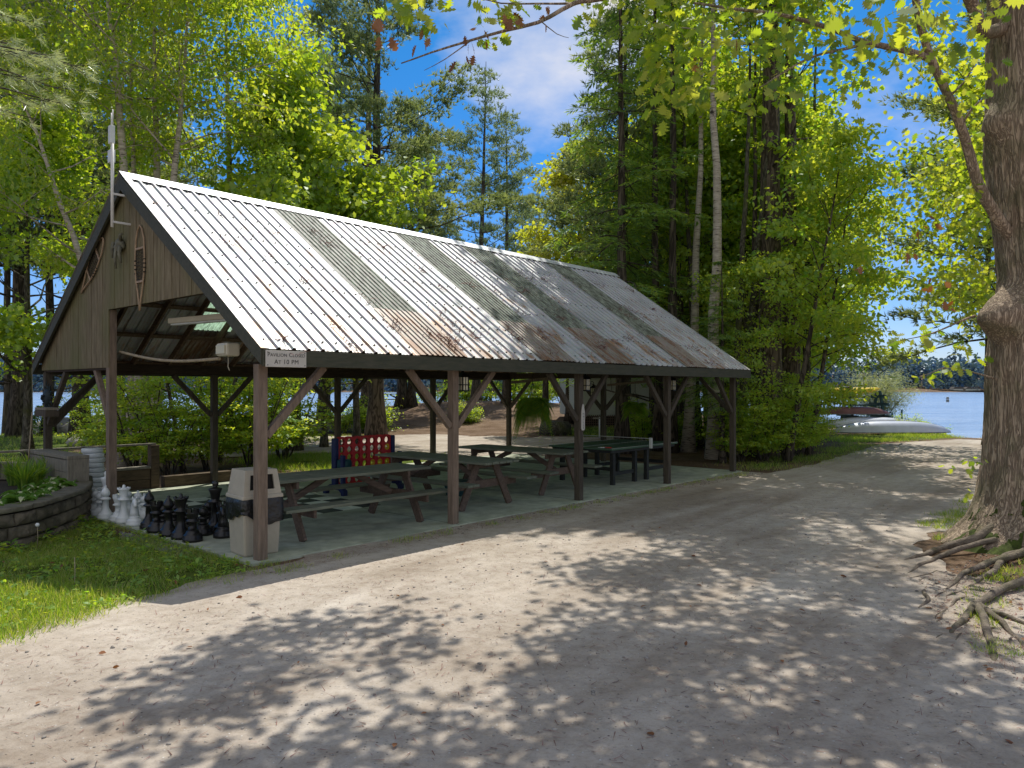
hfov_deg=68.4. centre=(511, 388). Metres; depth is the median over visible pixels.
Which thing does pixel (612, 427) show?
grass
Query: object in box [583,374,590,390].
lantern
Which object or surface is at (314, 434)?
understory shrub
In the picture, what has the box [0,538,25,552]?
weed
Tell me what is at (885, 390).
shore tree
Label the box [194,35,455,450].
maple tree
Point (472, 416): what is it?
rounded shrub
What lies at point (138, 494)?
chess pawn
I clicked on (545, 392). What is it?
pine tree
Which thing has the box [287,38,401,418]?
pine tree
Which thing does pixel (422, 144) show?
pine tree
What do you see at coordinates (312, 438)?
grass
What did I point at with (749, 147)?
slender tree
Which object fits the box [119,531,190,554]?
crushed gravel
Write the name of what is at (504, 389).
pine tree
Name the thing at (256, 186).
pine tree
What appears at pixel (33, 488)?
hosta
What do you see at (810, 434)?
understory shrub
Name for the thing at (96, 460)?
draughts disc
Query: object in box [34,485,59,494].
hosta
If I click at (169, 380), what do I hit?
leaning tree
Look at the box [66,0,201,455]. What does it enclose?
birch tree
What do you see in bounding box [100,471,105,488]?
chess king
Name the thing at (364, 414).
rounded shrub
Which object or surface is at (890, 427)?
canoe
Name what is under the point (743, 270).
beech tree
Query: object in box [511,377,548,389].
hanging rail
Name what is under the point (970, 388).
boat house
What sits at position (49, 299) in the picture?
pine tree
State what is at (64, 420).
boulder
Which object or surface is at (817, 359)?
maple tree
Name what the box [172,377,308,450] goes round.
understory shrub
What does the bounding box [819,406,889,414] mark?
canoe
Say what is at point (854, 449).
grass
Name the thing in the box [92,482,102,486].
draughts disc
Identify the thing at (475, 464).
picnic table
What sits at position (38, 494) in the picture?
hosta
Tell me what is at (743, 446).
understory shrub
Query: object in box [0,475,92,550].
stone planter
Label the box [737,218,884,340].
maple tree
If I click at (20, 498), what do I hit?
hosta
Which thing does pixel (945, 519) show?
grass
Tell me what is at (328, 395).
pine tree
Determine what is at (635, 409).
hanging fern
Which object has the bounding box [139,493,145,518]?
chess pawn
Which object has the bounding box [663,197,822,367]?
maple tree
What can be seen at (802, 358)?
beech tree
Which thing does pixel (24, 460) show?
strap leaf clump
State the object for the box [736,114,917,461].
beech tree
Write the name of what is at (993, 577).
grass
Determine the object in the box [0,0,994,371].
sky
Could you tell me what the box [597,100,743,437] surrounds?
hemlock tree
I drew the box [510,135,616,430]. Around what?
maple tree
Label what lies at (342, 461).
four in row game
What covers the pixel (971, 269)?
oak tree
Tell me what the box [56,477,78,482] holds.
hosta
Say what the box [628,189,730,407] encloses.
maple tree
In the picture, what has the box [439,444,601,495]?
picnic table
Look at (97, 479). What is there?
draughts disc
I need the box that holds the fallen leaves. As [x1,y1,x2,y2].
[3,494,1023,746]
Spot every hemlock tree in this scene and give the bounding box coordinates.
[543,0,722,453]
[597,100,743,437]
[677,261,759,462]
[683,213,749,407]
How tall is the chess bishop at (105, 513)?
0.535 m
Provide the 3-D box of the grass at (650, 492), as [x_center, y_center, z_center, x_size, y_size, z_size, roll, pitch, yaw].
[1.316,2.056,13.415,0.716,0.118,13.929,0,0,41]
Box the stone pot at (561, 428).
[539,421,571,435]
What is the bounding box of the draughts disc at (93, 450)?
[81,447,102,452]
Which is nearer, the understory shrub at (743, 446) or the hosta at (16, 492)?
the hosta at (16, 492)
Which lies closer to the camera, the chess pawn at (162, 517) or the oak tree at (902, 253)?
the chess pawn at (162, 517)
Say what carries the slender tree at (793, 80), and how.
on the ground at (416, 420)
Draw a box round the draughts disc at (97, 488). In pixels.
[92,486,102,491]
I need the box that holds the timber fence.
[0,443,158,491]
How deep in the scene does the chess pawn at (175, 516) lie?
10.98 m
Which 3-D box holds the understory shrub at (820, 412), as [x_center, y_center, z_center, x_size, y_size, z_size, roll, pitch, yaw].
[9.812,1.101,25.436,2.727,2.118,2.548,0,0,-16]
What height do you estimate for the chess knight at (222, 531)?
0.472 m
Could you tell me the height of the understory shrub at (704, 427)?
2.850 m
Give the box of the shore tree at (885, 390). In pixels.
[839,363,925,417]
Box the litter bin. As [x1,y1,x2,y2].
[226,467,283,556]
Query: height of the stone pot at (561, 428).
0.620 m
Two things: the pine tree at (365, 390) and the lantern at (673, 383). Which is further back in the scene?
the pine tree at (365, 390)
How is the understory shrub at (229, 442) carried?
on the ground at (416, 420)
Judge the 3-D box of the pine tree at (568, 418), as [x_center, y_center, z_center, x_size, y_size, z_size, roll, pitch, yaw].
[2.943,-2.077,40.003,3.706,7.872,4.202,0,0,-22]
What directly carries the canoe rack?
on the ground at (416, 420)
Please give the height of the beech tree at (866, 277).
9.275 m
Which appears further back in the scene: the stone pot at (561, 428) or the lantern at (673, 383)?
the stone pot at (561, 428)
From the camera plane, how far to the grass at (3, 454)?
27.83 m
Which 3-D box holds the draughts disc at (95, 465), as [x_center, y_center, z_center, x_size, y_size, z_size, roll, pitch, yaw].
[-7.723,1.403,13.900,0.356,0.089,0.356,0,0,17]
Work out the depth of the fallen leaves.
6.81 m
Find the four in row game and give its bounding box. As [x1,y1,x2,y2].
[323,434,403,495]
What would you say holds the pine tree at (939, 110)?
on the ground at (416, 420)
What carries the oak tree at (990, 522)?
on the ground at (416, 420)
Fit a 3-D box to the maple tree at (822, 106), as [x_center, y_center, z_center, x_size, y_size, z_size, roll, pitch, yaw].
[10.434,-5.808,31.963,12.134,15.960,10.490,0,0,-43]
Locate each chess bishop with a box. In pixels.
[97,485,112,519]
[139,490,154,529]
[158,495,175,536]
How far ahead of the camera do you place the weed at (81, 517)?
11.53 m
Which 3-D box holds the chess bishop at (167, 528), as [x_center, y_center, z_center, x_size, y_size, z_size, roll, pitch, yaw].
[-4.838,1.786,10.621,0.265,0.567,0.265,0,0,0]
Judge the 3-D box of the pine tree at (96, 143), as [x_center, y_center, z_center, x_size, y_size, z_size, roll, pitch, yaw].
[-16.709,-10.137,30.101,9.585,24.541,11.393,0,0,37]
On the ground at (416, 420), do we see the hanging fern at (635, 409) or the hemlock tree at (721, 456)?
the hemlock tree at (721, 456)
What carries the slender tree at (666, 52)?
on the ground at (416, 420)
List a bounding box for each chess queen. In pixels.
[115,485,130,523]
[171,493,188,539]
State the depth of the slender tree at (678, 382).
28.95 m
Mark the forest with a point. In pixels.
(964, 380)
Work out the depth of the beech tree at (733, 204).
27.06 m
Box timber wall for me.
[30,449,88,481]
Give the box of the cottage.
[560,378,648,426]
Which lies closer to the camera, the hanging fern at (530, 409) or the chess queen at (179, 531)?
the chess queen at (179, 531)
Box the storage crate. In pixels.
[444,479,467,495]
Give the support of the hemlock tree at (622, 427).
on the ground at (416, 420)
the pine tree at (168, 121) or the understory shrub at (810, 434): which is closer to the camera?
the understory shrub at (810, 434)
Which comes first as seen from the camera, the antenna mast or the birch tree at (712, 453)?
the antenna mast
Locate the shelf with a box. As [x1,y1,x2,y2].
[35,407,58,416]
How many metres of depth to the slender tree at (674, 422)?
24.66 m
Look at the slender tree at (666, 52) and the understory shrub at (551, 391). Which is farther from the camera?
the understory shrub at (551, 391)
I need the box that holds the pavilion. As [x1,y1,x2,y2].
[32,171,750,565]
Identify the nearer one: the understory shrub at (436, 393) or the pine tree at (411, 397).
the pine tree at (411, 397)
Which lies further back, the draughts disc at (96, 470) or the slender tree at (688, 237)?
the slender tree at (688, 237)
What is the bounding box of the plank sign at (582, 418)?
[581,404,584,429]
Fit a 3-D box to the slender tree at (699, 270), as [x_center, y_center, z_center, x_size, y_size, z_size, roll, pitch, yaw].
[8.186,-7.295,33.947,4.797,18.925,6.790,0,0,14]
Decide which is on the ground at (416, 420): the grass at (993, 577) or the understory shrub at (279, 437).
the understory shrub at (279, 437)
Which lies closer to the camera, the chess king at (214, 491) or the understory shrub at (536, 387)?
the chess king at (214, 491)
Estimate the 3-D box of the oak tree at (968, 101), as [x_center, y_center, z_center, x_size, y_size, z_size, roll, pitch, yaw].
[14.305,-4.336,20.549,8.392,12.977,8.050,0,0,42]
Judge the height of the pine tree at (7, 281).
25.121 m
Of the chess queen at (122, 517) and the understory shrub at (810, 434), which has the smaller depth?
the chess queen at (122, 517)
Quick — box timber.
[161,470,230,487]
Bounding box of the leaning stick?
[28,412,32,460]
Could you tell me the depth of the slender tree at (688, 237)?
26.90 m
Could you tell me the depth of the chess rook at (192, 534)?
10.17 m
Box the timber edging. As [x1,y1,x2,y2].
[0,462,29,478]
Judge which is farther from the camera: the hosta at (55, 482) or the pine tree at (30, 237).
the pine tree at (30, 237)
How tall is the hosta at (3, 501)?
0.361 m
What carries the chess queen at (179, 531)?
on the pavilion
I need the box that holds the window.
[614,378,631,393]
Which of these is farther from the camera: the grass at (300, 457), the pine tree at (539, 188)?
the pine tree at (539, 188)
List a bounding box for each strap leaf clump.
[0,456,25,485]
[0,456,45,489]
[12,447,42,464]
[25,457,54,484]
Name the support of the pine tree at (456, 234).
on the ground at (416, 420)
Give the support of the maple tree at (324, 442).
on the ground at (416, 420)
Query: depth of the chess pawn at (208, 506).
11.17 m
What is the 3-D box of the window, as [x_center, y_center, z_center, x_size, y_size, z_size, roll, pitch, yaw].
[5.733,-0.200,38.782,0.950,1.100,0.056,0,0,-7]
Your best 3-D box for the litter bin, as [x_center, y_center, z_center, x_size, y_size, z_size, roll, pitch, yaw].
[-3.261,1.540,9.537,0.552,1.060,0.552,0,0,-43]
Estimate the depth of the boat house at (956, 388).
618.00 m
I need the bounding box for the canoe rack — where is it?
[836,391,892,418]
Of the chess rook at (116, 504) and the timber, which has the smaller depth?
the chess rook at (116, 504)
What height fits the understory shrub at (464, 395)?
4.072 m
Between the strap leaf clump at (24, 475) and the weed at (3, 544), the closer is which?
the weed at (3, 544)
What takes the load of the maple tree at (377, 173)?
on the ground at (416, 420)
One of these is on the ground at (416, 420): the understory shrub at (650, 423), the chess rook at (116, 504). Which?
the understory shrub at (650, 423)
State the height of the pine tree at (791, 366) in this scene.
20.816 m
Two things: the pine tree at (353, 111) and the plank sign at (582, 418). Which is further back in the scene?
the pine tree at (353, 111)
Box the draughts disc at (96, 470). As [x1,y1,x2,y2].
[89,467,104,472]
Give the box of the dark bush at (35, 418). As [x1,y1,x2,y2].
[33,405,56,435]
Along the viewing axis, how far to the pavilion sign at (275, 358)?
8.99 m
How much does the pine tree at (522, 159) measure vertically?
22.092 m
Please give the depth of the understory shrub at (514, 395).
59.37 m
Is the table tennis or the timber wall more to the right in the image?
the table tennis
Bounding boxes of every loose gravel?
[234,473,762,573]
[919,553,1023,695]
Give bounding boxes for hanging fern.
[510,374,554,443]
[621,391,649,423]
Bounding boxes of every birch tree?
[0,0,345,462]
[0,4,197,467]
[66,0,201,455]
[120,0,364,418]
[621,0,778,459]
[647,0,778,452]
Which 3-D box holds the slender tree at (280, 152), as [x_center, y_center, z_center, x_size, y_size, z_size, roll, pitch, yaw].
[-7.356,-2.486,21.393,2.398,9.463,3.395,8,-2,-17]
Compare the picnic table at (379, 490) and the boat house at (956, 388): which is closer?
the picnic table at (379, 490)
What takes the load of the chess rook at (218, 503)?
on the pavilion
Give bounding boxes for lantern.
[459,371,469,391]
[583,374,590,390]
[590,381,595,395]
[671,376,676,390]
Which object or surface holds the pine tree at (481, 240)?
on the ground at (416, 420)
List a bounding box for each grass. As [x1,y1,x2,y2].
[0,432,66,461]
[0,518,290,638]
[206,448,445,472]
[208,433,361,449]
[223,470,753,584]
[536,425,639,436]
[712,441,898,476]
[825,432,980,442]
[915,498,968,540]
[953,557,1023,658]
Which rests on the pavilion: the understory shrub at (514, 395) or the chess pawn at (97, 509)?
the chess pawn at (97, 509)
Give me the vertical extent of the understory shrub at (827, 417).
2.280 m
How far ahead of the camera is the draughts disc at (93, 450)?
13.78 m
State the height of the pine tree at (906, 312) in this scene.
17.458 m
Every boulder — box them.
[33,417,68,433]
[59,414,105,433]
[65,436,97,446]
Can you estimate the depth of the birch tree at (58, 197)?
19.74 m
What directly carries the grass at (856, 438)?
on the ground at (416, 420)
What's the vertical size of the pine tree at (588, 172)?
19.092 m
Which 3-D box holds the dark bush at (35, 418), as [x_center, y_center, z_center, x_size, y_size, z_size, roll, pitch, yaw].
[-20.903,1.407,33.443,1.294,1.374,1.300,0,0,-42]
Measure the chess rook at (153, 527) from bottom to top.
0.445 m
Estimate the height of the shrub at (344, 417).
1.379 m
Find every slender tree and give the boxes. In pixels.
[218,140,309,462]
[606,10,740,312]
[609,6,706,434]
[616,0,678,453]
[627,0,752,447]
[637,0,692,450]
[639,0,708,436]
[664,8,723,434]
[676,0,824,456]
[689,0,795,362]
[695,0,848,455]
[699,3,796,410]
[722,0,892,378]
[745,10,820,193]
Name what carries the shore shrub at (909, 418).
on the ground at (416, 420)
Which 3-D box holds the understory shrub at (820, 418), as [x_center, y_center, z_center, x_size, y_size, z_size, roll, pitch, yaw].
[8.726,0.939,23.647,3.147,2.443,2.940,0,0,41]
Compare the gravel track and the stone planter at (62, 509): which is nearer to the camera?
the stone planter at (62, 509)
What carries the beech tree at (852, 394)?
on the ground at (416, 420)
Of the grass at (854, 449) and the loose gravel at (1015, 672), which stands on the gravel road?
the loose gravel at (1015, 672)
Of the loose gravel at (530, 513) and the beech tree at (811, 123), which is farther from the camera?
the beech tree at (811, 123)
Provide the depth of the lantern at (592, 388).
21.43 m
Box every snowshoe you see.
[81,237,103,293]
[134,224,145,310]
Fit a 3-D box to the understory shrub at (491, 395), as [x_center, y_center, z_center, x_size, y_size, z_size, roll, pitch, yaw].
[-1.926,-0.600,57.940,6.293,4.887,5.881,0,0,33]
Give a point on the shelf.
(47, 411)
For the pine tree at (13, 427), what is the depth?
32.71 m
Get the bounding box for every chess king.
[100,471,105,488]
[208,480,221,529]
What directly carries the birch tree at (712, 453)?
on the ground at (416, 420)
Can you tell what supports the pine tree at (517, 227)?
on the ground at (416, 420)
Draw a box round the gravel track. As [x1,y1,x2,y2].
[175,434,642,460]
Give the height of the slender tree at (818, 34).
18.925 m
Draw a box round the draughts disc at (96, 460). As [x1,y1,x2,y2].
[89,457,104,462]
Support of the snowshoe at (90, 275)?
attached to the pavilion
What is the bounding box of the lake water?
[0,392,983,437]
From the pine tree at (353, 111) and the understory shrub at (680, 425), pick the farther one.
the pine tree at (353, 111)
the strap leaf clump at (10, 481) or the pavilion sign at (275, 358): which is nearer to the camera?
the pavilion sign at (275, 358)
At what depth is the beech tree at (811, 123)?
26.77 m
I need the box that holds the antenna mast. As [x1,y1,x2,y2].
[108,109,130,226]
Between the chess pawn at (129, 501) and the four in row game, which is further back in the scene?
the four in row game
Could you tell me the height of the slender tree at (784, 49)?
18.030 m
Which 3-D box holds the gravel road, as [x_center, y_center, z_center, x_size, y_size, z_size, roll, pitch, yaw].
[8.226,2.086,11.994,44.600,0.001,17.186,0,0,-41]
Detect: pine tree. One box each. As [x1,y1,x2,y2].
[0,0,108,434]
[0,0,166,436]
[0,0,219,439]
[0,5,103,131]
[0,7,64,385]
[0,8,52,434]
[37,2,220,413]
[226,0,526,435]
[240,146,300,406]
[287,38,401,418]
[310,118,353,417]
[322,0,429,424]
[381,96,465,407]
[386,196,454,407]
[432,60,542,400]
[437,380,447,401]
[451,229,462,239]
[464,110,551,394]
[494,193,543,253]
[500,380,505,402]
[513,182,552,390]
[518,0,729,439]
[541,380,548,422]
[563,379,573,423]
[707,0,791,456]
[738,5,837,452]
[858,8,995,391]
[877,0,992,251]
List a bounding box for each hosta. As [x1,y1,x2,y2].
[0,489,29,497]
[0,494,15,504]
[4,494,36,502]
[18,490,52,497]
[22,483,52,492]
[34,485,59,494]
[36,476,59,485]
[44,479,76,488]
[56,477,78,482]
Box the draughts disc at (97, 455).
[83,452,104,457]
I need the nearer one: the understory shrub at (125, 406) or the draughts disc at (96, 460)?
the draughts disc at (96, 460)
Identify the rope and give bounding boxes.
[119,350,220,361]
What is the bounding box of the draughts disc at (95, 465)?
[89,462,103,467]
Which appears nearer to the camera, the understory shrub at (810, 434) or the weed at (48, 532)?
the weed at (48, 532)
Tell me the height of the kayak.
0.370 m
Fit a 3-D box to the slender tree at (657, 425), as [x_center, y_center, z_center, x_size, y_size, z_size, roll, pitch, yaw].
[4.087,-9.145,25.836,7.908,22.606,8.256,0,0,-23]
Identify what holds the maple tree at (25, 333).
on the ground at (416, 420)
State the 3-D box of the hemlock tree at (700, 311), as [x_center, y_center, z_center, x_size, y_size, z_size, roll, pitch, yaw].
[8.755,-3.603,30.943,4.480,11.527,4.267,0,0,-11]
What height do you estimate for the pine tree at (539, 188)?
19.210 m
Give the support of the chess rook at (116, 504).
on the pavilion
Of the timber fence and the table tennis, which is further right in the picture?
the table tennis
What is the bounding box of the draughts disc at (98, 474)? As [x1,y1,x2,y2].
[89,471,104,477]
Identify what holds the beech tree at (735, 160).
on the ground at (416, 420)
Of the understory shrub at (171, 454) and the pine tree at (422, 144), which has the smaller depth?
the understory shrub at (171, 454)
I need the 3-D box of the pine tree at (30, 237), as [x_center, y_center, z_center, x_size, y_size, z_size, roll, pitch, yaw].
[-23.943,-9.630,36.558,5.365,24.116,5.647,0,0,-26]
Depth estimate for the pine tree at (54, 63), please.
10.20 m
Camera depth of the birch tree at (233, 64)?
21.44 m
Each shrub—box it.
[42,381,105,454]
[54,375,218,466]
[97,375,244,474]
[146,377,291,470]
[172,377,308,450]
[176,377,333,466]
[221,378,348,459]
[327,405,365,432]
[343,390,407,431]
[407,380,447,402]
[436,380,491,401]
[446,380,517,400]
[447,401,484,422]
[494,379,537,400]
[512,379,557,401]
[537,379,559,402]
[606,396,680,439]
[634,414,705,439]
[640,411,705,448]
[678,378,749,439]
[689,387,794,462]
[719,378,827,460]
[742,372,849,457]
[771,380,848,456]
[802,399,846,447]
[807,404,842,440]
[893,413,931,423]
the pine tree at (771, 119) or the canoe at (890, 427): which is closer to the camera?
the pine tree at (771, 119)
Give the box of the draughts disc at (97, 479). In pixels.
[93,477,101,482]
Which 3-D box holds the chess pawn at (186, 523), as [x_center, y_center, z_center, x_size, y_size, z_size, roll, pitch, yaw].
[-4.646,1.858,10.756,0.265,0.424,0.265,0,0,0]
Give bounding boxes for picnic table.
[220,463,447,541]
[365,451,536,511]
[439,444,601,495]
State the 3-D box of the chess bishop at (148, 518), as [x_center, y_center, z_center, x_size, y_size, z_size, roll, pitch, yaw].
[-5.384,1.786,11.185,0.265,0.567,0.265,0,0,0]
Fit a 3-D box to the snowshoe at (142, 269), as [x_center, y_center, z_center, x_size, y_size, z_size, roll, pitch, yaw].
[-5.530,-1.800,11.196,0.351,1.283,0.036,0,0,41]
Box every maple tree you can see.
[0,95,109,458]
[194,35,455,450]
[273,183,356,446]
[308,158,416,443]
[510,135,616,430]
[551,118,736,293]
[555,23,826,392]
[612,63,902,396]
[615,59,910,356]
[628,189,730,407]
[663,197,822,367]
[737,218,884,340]
[799,232,866,374]
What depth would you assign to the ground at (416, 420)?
22.94 m
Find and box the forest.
[0,352,983,391]
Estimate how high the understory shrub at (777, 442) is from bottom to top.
2.525 m
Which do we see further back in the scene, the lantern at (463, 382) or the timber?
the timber
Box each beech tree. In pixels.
[579,51,758,428]
[628,59,801,310]
[643,65,863,401]
[678,248,842,459]
[699,300,843,412]
[700,174,928,428]
[701,108,917,387]
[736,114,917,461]
[781,157,913,456]
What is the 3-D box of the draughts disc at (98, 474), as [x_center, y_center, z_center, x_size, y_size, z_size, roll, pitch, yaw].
[-7.694,1.581,13.914,0.356,0.089,0.356,0,0,-29]
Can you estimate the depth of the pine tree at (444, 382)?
59.93 m
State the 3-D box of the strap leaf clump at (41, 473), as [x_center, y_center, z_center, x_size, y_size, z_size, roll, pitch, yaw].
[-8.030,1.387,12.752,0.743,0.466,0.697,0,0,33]
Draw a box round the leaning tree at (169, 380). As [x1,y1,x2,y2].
[58,286,196,473]
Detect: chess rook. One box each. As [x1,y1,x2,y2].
[109,494,120,522]
[146,500,162,533]
[182,507,202,542]
[213,501,228,533]
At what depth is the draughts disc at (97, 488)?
13.78 m
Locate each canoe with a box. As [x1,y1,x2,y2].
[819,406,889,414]
[821,417,909,427]
[831,421,950,432]
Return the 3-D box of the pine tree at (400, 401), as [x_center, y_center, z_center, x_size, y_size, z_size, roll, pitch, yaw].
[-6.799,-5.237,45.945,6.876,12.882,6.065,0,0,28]
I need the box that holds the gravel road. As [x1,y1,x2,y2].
[0,438,1023,767]
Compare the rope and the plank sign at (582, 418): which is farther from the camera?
the plank sign at (582, 418)
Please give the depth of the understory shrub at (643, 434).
26.81 m
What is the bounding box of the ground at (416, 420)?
[0,374,1023,623]
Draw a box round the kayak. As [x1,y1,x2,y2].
[832,387,880,393]
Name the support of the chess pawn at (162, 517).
on the pavilion
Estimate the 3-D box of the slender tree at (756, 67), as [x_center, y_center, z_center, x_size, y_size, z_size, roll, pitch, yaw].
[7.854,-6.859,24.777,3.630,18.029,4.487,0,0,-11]
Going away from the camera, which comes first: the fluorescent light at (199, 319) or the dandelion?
the dandelion
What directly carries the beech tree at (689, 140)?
on the ground at (416, 420)
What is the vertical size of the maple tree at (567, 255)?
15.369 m
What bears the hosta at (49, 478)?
on the stone planter at (62, 509)
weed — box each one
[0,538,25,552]
[38,528,56,537]
[73,514,91,525]
[106,528,116,536]
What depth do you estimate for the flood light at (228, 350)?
10.16 m
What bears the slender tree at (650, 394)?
on the ground at (416, 420)
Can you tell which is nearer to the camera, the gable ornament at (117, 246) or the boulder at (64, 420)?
the gable ornament at (117, 246)
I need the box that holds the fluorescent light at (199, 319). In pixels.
[168,314,225,325]
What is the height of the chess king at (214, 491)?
0.735 m
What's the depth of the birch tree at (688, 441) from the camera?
25.01 m
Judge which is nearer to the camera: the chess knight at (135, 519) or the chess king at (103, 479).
the chess knight at (135, 519)
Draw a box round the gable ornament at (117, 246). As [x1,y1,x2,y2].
[110,233,124,268]
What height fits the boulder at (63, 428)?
1.291 m
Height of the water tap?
0.900 m
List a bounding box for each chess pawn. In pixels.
[90,489,98,512]
[91,491,102,516]
[127,491,131,512]
[129,490,141,513]
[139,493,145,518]
[158,502,164,528]
[172,501,176,526]
[185,504,189,527]
[197,505,212,535]
[204,499,211,522]
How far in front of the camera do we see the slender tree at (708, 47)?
28.94 m
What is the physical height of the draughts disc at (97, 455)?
0.089 m
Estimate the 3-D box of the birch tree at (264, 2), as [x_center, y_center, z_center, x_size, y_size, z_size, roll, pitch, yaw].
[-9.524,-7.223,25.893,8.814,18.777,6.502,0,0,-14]
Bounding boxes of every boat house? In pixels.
[949,387,963,389]
[963,387,980,389]
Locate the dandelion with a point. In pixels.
(37, 524)
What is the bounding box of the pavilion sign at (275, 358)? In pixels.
[265,350,305,367]
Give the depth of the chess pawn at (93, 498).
12.55 m
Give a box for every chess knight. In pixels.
[125,496,142,526]
[213,503,229,538]
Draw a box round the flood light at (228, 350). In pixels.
[216,343,239,369]
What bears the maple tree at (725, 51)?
on the ground at (416, 420)
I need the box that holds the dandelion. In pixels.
[35,523,39,546]
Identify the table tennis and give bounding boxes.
[549,435,677,484]
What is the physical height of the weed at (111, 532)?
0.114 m
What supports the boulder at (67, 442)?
on the ground at (416, 420)
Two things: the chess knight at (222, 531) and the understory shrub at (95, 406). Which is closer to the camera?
the chess knight at (222, 531)
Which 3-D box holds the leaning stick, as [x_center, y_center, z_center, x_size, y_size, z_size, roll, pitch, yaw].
[-8.744,0.991,13.653,0.031,1.123,0.164,0,0,-5]
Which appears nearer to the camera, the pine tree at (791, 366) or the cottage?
the pine tree at (791, 366)
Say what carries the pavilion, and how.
on the ground at (416, 420)
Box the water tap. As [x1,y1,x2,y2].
[593,417,600,437]
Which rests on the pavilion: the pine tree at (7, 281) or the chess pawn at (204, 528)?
the chess pawn at (204, 528)
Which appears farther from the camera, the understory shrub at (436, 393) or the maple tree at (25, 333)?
the understory shrub at (436, 393)
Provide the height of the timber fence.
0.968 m
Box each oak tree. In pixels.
[366,0,1023,660]
[857,0,995,324]
[857,112,996,444]
[880,103,996,341]
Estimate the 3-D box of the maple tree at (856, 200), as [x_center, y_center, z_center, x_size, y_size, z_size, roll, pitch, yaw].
[10.885,-6.698,35.875,11.655,17.734,13.482,0,0,-42]

